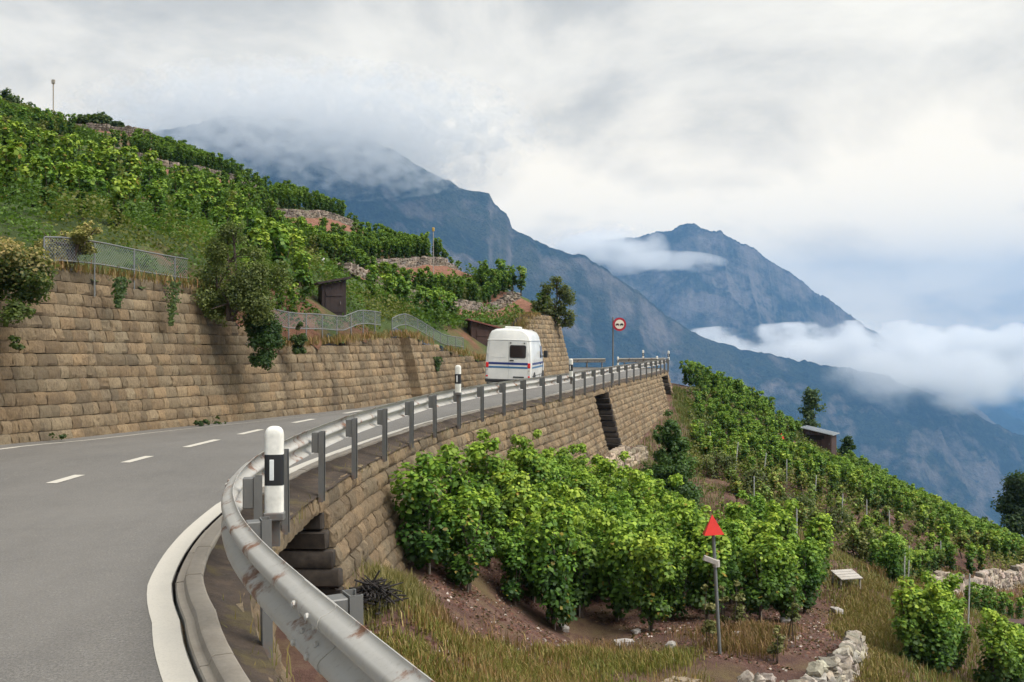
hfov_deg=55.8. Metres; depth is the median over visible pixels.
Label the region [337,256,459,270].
dry stone wall
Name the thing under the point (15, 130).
grapevine
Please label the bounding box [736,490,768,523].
grapevine
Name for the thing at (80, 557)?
road
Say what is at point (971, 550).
grapevine
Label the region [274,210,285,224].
grapevine
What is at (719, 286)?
mountain
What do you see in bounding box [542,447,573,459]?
grapevine
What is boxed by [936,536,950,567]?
grapevine
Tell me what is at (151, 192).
grapevine
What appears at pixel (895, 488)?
grapevine
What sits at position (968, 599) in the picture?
vineyard stake
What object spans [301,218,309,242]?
grapevine
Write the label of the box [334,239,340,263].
grapevine
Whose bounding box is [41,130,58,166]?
grapevine
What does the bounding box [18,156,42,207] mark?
grapevine
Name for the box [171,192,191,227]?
grapevine
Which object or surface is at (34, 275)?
climber shrub
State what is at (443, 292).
grapevine
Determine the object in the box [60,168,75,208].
grapevine
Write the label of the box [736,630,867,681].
dry stone wall
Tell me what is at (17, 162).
grapevine
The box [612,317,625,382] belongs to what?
road sign
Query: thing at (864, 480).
grapevine
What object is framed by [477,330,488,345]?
door
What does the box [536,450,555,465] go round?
grapevine
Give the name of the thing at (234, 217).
grapevine
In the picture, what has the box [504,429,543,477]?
grapevine
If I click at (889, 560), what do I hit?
grapevine
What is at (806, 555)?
grapevine
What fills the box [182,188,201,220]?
grapevine
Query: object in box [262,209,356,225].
dry stone wall
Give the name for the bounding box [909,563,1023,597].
dry stone wall
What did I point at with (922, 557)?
grapevine
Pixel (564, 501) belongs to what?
grapevine
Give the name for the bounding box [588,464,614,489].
grapevine
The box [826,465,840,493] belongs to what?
grapevine
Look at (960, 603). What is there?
grapevine
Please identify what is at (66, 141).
grapevine
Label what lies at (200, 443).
lane marking
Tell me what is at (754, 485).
vineyard stake
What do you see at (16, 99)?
bush
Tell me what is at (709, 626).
tall weed
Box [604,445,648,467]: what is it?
dry stone wall
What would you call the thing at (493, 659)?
dry grass
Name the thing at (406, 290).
grapevine
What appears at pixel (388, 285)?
grapevine
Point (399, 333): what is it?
dry weeds
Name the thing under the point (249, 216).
grapevine
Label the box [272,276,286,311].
grapevine
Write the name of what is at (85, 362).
retaining wall
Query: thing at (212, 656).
kerb
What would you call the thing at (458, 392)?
delineator post
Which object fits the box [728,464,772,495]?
bush
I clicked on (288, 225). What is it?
grapevine
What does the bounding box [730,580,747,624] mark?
tall weed
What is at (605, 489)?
grapevine
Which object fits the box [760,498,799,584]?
grapevine
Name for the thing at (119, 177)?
grapevine
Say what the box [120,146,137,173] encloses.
grapevine
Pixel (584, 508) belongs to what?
grapevine
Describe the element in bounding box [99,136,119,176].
grapevine
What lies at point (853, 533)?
grapevine
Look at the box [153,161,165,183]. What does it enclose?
grapevine
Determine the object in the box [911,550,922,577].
grapevine
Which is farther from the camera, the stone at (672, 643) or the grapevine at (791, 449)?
the grapevine at (791, 449)
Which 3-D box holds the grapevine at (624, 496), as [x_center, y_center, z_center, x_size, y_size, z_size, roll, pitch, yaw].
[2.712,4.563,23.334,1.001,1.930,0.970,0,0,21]
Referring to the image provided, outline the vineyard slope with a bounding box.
[275,383,1023,681]
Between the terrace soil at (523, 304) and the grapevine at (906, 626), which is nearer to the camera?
the grapevine at (906, 626)
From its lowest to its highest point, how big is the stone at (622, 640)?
0.224 m
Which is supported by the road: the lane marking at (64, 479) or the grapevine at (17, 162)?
the lane marking at (64, 479)
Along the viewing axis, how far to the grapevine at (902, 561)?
26.57 m
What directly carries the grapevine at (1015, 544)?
on the vineyard slope
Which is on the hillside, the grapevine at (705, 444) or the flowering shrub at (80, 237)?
the flowering shrub at (80, 237)
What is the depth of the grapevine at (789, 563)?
18.82 m
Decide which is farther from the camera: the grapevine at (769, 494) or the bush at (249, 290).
the grapevine at (769, 494)
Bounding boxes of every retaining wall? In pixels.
[0,268,412,444]
[172,372,672,681]
[399,338,486,396]
[511,312,568,375]
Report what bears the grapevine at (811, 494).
on the vineyard slope
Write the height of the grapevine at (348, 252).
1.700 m
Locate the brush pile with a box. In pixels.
[335,570,408,614]
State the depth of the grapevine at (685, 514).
19.63 m
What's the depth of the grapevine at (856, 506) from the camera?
35.80 m
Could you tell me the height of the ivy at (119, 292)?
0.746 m
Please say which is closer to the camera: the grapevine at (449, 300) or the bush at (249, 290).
the bush at (249, 290)
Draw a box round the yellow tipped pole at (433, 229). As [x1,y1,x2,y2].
[432,227,434,272]
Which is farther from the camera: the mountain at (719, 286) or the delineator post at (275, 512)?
the mountain at (719, 286)
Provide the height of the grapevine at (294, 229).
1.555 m
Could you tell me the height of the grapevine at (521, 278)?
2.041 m
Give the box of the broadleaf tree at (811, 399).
[797,386,826,427]
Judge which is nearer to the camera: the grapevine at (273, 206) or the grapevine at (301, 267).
the grapevine at (301, 267)
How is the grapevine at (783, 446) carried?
on the vineyard slope
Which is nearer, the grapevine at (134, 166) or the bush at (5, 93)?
the grapevine at (134, 166)
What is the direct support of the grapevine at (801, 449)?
on the vineyard slope
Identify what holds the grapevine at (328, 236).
on the hillside
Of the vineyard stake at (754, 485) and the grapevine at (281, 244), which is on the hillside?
the grapevine at (281, 244)
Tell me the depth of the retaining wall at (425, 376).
38.17 m
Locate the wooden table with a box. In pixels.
[831,569,862,588]
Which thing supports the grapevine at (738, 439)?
on the vineyard slope
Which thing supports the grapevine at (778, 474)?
on the vineyard slope
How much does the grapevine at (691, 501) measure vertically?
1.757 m
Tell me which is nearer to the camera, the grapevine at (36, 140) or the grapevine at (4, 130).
the grapevine at (4, 130)
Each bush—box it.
[0,87,17,102]
[4,93,32,105]
[73,113,91,124]
[86,111,112,123]
[109,121,124,126]
[188,220,293,326]
[237,307,286,370]
[289,321,307,354]
[530,276,577,327]
[694,449,737,478]
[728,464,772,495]
[771,491,814,518]
[798,505,854,534]
[835,527,886,566]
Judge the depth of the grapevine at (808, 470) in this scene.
39.39 m
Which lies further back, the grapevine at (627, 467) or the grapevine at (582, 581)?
the grapevine at (627, 467)
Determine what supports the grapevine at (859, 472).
on the vineyard slope
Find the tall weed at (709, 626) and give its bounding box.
[701,584,716,647]
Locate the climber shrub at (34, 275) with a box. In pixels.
[0,236,59,349]
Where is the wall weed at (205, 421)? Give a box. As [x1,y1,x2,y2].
[193,419,209,425]
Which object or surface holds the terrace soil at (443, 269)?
on the hillside
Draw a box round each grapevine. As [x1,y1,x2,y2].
[0,121,18,155]
[0,139,26,202]
[0,169,20,189]
[4,141,26,168]
[7,120,27,146]
[16,126,36,166]
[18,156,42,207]
[29,132,39,150]
[29,147,48,172]
[35,127,44,151]
[36,156,58,212]
[39,173,59,207]
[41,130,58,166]
[50,146,72,193]
[57,161,83,212]
[59,132,80,162]
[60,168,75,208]
[68,140,81,157]
[69,136,83,154]
[71,166,98,220]
[76,153,96,167]
[81,140,98,165]
[82,164,109,198]
[84,170,98,214]
[85,140,99,169]
[93,148,119,195]
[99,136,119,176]
[108,177,130,226]
[115,175,136,202]
[116,148,128,171]
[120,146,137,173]
[122,172,141,215]
[125,152,143,199]
[139,163,155,194]
[141,150,158,184]
[143,183,168,226]
[151,178,167,217]
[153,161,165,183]
[169,175,184,198]
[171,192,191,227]
[173,164,188,189]
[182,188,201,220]
[184,174,203,201]
[190,168,204,195]
[199,188,216,225]
[205,179,224,213]
[208,177,219,193]
[209,206,230,240]
[225,201,236,223]
[227,214,243,246]
[231,188,240,199]
[234,194,247,216]
[238,207,259,248]
[239,258,254,271]
[246,227,271,272]
[251,215,275,263]
[265,198,276,218]
[266,227,292,283]
[270,224,290,262]
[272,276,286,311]
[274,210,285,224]
[280,223,293,244]
[285,283,298,314]
[287,232,307,287]
[290,215,303,230]
[290,227,303,248]
[290,249,314,299]
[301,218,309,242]
[306,226,317,252]
[323,233,333,255]
[328,234,339,263]
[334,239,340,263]
[336,235,346,269]
[343,240,352,262]
[365,264,379,297]
[380,274,397,306]
[388,450,459,574]
[392,276,406,310]
[398,280,412,309]
[412,285,424,317]
[420,231,430,256]
[421,287,433,317]
[427,441,486,559]
[430,290,442,322]
[430,485,493,591]
[431,285,445,323]
[443,292,453,325]
[446,291,457,318]
[459,429,507,523]
[471,484,507,567]
[487,460,522,503]
[491,524,529,606]
[492,469,534,542]
[495,258,505,270]
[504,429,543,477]
[506,507,554,601]
[508,446,553,525]
[511,275,518,290]
[516,265,526,295]
[518,498,580,629]
[521,480,556,512]
[526,481,582,576]
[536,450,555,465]
[536,457,563,494]
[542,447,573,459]
[542,491,565,505]
[550,465,574,499]
[551,443,586,465]
[552,456,572,471]
[558,487,586,507]
[558,503,589,561]
[558,507,610,617]
[564,454,603,486]
[567,466,592,502]
[570,470,601,510]
[575,502,598,538]
[585,515,644,621]
[586,519,612,602]
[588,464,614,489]
[590,479,619,504]
[591,462,598,474]
[591,500,611,533]
[592,451,630,499]
[596,493,637,585]
[607,461,632,484]
[609,491,636,512]
[613,466,653,509]
[622,527,676,630]
[623,518,674,607]
[627,508,642,521]
[634,469,655,487]
[637,495,675,517]
[637,508,692,601]
[638,503,677,535]
[642,473,683,506]
[655,531,698,619]
[657,488,682,500]
[657,497,670,511]
[669,500,708,594]
[677,497,696,503]
[686,528,734,619]
[689,424,699,451]
[697,505,710,525]
[700,435,712,461]
[708,449,718,468]
[712,509,732,521]
[716,438,725,454]
[718,518,746,613]
[720,519,752,603]
[723,502,766,590]
[724,445,737,466]
[729,435,741,444]
[729,470,740,487]
[731,440,741,463]
[731,481,743,501]
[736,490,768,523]
[737,442,749,470]
[737,532,785,622]
[738,534,768,608]
[740,432,751,448]
[743,512,782,605]
[755,479,762,496]
[760,466,770,483]
[760,482,769,499]
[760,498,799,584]
[761,491,773,509]
[766,539,807,617]
[767,472,778,492]
[768,471,781,495]
[774,466,785,483]
[774,482,784,501]
[778,442,789,466]
[779,451,792,480]
[782,534,826,612]
[786,442,796,466]
[791,455,802,469]
[792,461,804,489]
[792,501,807,528]
[794,446,805,471]
[794,540,826,601]
[797,470,807,493]
[797,513,836,584]
[803,458,814,483]
[807,481,817,499]
[807,487,816,497]
[811,510,822,518]
[814,455,825,478]
[814,478,825,502]
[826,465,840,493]
[833,484,845,498]
[834,494,846,523]
[846,473,859,500]
[846,521,856,544]
[847,524,860,557]
[851,468,864,495]
[852,497,864,521]
[858,517,869,536]
[859,514,875,536]
[861,478,874,503]
[862,479,873,509]
[867,475,878,496]
[867,539,881,569]
[869,495,881,509]
[869,527,884,540]
[871,509,884,527]
[872,532,908,582]
[873,541,886,572]
[879,524,892,534]
[888,576,944,664]
[889,481,899,509]
[891,586,940,664]
[892,490,907,521]
[894,511,905,532]
[898,542,910,579]
[901,552,912,576]
[906,550,916,578]
[908,490,918,514]
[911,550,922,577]
[914,550,924,575]
[915,549,928,571]
[916,504,929,534]
[918,549,929,572]
[918,570,963,603]
[918,596,959,674]
[921,590,952,600]
[924,532,937,549]
[924,558,932,566]
[930,494,942,507]
[931,597,967,673]
[935,523,952,544]
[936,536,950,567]
[945,544,959,572]
[949,604,971,672]
[954,529,970,558]
[962,518,974,544]
[963,543,977,573]
[963,581,977,610]
[968,530,980,545]
[972,607,1019,681]
[973,544,989,570]
[976,584,989,613]
[983,586,995,610]
[987,529,1002,561]
[995,628,1023,681]
[1006,532,1018,560]
[1010,623,1023,679]
[1016,545,1023,563]
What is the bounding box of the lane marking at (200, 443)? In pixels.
[184,439,217,446]
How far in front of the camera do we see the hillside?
30.00 m
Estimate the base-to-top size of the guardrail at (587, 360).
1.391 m
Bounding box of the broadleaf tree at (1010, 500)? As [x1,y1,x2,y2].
[990,469,1023,536]
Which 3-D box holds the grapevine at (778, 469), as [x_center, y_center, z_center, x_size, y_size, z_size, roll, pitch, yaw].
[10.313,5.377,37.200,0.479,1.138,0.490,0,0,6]
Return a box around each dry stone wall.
[68,120,152,142]
[115,147,256,187]
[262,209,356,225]
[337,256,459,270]
[338,262,520,311]
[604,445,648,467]
[662,676,700,681]
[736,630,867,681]
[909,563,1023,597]
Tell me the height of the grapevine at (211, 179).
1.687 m
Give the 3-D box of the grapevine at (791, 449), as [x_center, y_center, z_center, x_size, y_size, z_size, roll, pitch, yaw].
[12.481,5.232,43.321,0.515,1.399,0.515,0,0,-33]
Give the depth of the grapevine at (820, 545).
20.68 m
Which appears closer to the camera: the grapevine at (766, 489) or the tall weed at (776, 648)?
the tall weed at (776, 648)
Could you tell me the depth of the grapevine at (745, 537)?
19.84 m
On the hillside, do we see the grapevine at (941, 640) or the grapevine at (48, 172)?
the grapevine at (48, 172)
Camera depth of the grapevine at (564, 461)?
25.74 m
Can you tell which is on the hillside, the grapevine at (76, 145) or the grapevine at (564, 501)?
the grapevine at (76, 145)
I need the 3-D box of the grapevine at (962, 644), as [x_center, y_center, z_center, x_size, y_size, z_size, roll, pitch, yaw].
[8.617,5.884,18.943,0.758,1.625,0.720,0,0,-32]
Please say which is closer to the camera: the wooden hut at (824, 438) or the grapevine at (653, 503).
the grapevine at (653, 503)
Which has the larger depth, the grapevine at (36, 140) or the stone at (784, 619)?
the grapevine at (36, 140)
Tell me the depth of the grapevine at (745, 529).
20.60 m
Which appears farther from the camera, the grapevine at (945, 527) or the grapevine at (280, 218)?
the grapevine at (280, 218)
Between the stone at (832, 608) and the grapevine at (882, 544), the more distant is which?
the grapevine at (882, 544)
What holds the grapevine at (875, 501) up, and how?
on the vineyard slope
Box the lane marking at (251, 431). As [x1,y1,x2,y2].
[239,429,263,433]
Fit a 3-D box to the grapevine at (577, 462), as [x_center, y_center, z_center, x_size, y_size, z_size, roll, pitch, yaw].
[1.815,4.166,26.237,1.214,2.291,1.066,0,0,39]
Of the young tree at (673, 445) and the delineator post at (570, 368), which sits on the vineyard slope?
the young tree at (673, 445)
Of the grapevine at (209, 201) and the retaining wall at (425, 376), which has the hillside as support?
the grapevine at (209, 201)
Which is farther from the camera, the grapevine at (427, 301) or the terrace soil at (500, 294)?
the terrace soil at (500, 294)
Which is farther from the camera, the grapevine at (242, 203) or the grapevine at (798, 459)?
the grapevine at (242, 203)
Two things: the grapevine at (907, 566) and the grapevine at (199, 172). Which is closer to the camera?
the grapevine at (907, 566)
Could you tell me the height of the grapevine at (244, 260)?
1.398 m
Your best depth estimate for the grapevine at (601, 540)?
19.15 m
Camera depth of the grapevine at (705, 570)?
18.28 m
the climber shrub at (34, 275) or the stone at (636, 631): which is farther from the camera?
the climber shrub at (34, 275)
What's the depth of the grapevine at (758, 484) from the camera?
33.88 m
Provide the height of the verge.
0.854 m
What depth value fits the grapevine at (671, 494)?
27.41 m
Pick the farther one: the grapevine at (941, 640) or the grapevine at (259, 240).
the grapevine at (259, 240)
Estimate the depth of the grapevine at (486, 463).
19.66 m
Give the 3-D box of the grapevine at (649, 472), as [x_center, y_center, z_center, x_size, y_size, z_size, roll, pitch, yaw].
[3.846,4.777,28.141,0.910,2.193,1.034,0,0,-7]
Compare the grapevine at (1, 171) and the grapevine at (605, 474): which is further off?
the grapevine at (1, 171)
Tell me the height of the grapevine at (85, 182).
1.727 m
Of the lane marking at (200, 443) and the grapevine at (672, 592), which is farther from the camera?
the grapevine at (672, 592)
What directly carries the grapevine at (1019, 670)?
on the vineyard slope
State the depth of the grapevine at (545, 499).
19.02 m
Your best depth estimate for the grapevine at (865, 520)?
32.26 m
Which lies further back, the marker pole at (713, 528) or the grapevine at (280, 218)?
the grapevine at (280, 218)
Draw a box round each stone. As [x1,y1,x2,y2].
[557,624,569,632]
[614,638,634,646]
[632,628,640,633]
[665,641,675,647]
[780,616,791,622]
[830,606,843,614]
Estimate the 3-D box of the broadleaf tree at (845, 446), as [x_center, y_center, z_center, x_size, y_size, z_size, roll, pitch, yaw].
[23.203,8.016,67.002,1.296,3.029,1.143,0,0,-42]
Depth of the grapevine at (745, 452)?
38.81 m
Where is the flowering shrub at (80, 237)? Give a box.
[33,220,102,264]
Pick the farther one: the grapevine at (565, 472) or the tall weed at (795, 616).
the grapevine at (565, 472)
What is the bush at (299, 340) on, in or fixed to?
on the retaining wall at (85, 362)
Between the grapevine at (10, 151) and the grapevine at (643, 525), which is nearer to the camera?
the grapevine at (643, 525)
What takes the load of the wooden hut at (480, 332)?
on the hillside
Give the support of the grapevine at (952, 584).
on the vineyard slope
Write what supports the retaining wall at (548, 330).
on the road
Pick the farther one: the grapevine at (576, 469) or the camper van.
the camper van
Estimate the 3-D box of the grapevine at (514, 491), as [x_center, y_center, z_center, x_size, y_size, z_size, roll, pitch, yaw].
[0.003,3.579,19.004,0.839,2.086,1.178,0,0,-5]
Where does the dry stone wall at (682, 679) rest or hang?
on the vineyard slope
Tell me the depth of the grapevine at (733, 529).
19.49 m
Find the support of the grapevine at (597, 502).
on the vineyard slope
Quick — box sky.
[0,0,1023,366]
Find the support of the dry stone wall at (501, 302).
on the hillside
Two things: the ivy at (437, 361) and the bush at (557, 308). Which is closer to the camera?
the ivy at (437, 361)
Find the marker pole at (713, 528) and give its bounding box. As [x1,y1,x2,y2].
[703,515,723,654]
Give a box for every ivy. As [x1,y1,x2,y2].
[109,276,131,307]
[162,281,184,325]
[433,356,443,370]
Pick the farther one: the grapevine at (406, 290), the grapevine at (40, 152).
the grapevine at (406, 290)
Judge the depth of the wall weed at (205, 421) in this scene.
23.97 m
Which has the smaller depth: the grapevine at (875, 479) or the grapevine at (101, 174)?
the grapevine at (101, 174)
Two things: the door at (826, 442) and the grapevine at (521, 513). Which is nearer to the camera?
the grapevine at (521, 513)
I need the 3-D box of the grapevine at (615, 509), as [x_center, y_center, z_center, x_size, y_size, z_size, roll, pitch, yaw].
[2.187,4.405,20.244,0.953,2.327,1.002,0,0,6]
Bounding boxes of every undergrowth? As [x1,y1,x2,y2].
[0,98,548,332]
[683,381,1022,586]
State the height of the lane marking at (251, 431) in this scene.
0.001 m
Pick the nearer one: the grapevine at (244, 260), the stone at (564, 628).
the stone at (564, 628)
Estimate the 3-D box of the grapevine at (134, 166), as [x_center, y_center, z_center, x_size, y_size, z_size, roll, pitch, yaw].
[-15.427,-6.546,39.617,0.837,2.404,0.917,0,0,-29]
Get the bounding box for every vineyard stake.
[753,476,754,495]
[967,574,970,624]
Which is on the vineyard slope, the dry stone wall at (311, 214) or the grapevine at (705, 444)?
the grapevine at (705, 444)
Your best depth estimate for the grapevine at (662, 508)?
24.40 m
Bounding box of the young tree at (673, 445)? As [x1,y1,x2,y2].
[638,409,704,510]
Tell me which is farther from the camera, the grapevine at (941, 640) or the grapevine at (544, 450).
the grapevine at (544, 450)
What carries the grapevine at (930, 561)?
on the vineyard slope
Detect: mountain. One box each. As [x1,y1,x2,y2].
[56,115,1023,526]
[573,223,995,423]
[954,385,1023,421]
[978,404,1023,434]
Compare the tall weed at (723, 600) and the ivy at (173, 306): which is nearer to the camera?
the tall weed at (723, 600)
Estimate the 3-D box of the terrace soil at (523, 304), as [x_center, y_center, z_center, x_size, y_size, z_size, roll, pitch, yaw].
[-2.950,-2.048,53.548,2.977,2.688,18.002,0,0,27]
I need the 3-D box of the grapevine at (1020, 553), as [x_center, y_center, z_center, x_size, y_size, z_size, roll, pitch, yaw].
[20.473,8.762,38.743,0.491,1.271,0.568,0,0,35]
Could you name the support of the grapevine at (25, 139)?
on the hillside
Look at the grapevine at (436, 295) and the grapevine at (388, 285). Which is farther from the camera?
the grapevine at (436, 295)
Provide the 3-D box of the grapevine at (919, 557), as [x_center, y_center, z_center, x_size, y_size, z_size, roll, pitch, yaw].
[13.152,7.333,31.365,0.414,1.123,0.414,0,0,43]
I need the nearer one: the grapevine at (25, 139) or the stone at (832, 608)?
the stone at (832, 608)
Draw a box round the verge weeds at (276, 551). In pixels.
[220,375,648,681]
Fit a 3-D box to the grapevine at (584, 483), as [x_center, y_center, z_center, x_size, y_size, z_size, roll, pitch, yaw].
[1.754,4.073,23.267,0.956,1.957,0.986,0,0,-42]
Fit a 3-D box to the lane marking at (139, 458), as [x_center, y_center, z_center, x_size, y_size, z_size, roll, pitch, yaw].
[-5.846,1.844,15.097,0.152,0.001,0.827,0,0,5]
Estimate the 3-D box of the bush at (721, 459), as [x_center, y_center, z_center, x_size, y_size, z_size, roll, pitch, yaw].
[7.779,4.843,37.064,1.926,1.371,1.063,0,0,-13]
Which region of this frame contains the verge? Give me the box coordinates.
[203,369,666,681]
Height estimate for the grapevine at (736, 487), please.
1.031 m
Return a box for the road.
[0,368,655,681]
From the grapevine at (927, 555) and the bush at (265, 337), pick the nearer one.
the bush at (265, 337)
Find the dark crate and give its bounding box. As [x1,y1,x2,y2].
[991,618,1023,626]
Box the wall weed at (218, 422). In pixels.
[212,416,225,423]
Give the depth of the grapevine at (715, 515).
23.30 m
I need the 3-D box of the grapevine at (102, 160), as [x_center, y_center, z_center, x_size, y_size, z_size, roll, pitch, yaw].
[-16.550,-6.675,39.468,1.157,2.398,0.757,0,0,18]
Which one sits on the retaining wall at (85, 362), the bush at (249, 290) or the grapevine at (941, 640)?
the bush at (249, 290)
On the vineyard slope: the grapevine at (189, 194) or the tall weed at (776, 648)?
the tall weed at (776, 648)
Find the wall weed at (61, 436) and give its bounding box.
[48,432,66,439]
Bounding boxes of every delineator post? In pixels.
[263,426,285,545]
[454,365,461,403]
[569,359,572,383]
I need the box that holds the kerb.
[176,367,662,681]
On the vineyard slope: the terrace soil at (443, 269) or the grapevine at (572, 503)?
the grapevine at (572, 503)
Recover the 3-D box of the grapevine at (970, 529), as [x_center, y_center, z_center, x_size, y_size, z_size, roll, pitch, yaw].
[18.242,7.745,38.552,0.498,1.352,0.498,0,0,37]
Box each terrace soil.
[286,217,363,233]
[338,265,506,305]
[361,278,532,323]
[363,264,471,280]
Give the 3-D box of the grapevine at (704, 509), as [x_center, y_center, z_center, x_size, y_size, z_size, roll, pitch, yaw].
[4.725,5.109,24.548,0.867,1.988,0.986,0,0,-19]
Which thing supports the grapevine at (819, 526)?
on the vineyard slope
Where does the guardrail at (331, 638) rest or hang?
on the verge
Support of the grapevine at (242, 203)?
on the hillside
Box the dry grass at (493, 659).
[344,385,1023,681]
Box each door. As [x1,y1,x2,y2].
[325,289,342,315]
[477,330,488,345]
[821,437,830,450]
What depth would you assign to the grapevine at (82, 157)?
38.95 m
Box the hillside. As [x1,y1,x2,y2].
[0,119,546,361]
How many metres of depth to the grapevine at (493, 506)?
17.76 m
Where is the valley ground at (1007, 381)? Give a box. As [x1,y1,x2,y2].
[923,365,1023,536]
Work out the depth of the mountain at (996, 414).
6324.45 m
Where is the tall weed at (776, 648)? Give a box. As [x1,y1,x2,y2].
[766,625,785,663]
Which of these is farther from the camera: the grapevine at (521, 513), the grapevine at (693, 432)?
the grapevine at (693, 432)
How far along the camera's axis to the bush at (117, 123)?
79.71 m
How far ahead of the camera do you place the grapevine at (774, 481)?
35.38 m
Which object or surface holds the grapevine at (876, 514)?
on the vineyard slope
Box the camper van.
[485,326,547,383]
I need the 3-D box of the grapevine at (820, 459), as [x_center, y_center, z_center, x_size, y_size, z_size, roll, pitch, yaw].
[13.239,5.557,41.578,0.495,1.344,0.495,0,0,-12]
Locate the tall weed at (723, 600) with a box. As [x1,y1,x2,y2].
[714,586,731,625]
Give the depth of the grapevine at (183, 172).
47.51 m
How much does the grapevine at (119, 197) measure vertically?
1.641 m
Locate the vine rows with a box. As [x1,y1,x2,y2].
[0,104,1023,618]
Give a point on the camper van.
(513, 353)
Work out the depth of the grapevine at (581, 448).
27.06 m
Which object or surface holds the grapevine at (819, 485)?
on the vineyard slope
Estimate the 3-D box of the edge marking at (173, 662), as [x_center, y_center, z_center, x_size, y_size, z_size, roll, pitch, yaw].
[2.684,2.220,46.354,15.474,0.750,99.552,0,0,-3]
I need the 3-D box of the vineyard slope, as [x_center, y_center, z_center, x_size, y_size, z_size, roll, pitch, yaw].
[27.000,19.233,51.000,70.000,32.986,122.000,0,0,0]
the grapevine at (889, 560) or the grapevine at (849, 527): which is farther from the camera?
the grapevine at (849, 527)
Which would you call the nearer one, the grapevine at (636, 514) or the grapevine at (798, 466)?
the grapevine at (636, 514)
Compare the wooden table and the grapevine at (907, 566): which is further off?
the grapevine at (907, 566)
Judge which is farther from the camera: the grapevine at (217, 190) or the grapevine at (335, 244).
the grapevine at (335, 244)
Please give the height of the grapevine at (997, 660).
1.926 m
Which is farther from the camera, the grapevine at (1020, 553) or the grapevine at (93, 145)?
the grapevine at (93, 145)
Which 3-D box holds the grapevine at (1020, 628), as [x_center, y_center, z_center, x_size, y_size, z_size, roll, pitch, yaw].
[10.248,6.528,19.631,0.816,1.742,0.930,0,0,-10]
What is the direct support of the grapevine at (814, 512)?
on the vineyard slope
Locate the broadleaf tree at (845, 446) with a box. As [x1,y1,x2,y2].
[838,435,856,456]
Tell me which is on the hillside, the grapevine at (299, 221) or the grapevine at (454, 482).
the grapevine at (299, 221)
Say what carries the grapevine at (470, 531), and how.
on the vineyard slope
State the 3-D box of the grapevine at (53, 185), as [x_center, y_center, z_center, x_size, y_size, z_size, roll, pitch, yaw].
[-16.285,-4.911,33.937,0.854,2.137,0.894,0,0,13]
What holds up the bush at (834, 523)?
on the vineyard slope
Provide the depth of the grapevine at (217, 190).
42.54 m
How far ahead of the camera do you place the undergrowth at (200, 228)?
32.76 m
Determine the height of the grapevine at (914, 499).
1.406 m
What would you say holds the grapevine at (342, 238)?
on the terrace soil at (500, 294)
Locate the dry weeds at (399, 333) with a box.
[39,254,544,360]
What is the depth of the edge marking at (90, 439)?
19.45 m
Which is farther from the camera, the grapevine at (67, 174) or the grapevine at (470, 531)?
the grapevine at (67, 174)
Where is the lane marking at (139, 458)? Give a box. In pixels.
[123,456,151,461]
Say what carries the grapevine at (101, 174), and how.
on the hillside
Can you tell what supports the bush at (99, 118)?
on the terrace soil
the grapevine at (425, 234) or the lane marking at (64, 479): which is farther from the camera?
the grapevine at (425, 234)
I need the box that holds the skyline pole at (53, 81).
[51,79,54,111]
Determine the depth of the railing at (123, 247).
22.81 m
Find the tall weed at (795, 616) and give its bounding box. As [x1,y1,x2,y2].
[785,586,800,640]
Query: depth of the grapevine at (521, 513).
17.97 m
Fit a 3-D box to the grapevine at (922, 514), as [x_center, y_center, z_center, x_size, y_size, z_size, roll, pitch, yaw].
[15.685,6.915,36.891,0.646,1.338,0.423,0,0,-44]
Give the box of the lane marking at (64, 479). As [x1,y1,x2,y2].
[47,475,82,482]
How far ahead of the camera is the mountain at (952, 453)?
3172.34 m
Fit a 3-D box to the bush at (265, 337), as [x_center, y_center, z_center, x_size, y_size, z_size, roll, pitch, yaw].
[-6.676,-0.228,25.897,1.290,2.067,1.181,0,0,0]
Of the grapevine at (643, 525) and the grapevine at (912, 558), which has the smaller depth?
the grapevine at (643, 525)
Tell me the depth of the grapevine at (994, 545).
37.70 m
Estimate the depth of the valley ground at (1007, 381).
18143.28 m
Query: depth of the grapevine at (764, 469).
36.87 m
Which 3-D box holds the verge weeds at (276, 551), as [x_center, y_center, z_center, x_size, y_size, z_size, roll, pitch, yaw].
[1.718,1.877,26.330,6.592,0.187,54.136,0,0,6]
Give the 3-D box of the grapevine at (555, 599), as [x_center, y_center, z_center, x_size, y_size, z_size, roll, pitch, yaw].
[0.683,4.162,17.317,1.044,2.612,1.187,0,0,-42]
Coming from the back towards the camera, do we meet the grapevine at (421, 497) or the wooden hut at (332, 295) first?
the wooden hut at (332, 295)
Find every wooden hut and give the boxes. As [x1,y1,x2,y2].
[314,276,350,317]
[465,319,501,345]
[800,425,839,454]
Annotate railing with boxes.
[43,236,187,296]
[272,309,380,340]
[391,313,463,349]
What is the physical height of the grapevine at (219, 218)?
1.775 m
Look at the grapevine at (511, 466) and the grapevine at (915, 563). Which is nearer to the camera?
the grapevine at (511, 466)
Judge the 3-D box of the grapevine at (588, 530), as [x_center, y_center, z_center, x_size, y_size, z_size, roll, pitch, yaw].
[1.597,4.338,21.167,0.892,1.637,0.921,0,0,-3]
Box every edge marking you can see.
[1,421,257,448]
[147,369,658,681]
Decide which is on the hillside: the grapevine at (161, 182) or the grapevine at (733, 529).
the grapevine at (161, 182)
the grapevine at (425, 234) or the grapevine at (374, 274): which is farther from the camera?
the grapevine at (425, 234)
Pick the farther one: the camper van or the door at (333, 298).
the camper van
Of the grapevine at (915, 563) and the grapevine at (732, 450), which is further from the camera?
the grapevine at (732, 450)
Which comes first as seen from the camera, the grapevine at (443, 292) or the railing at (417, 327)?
the railing at (417, 327)
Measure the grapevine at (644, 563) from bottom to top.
2.110 m
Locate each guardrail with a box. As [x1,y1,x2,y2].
[221,358,668,681]
[569,358,605,366]
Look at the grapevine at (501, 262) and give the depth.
64.48 m

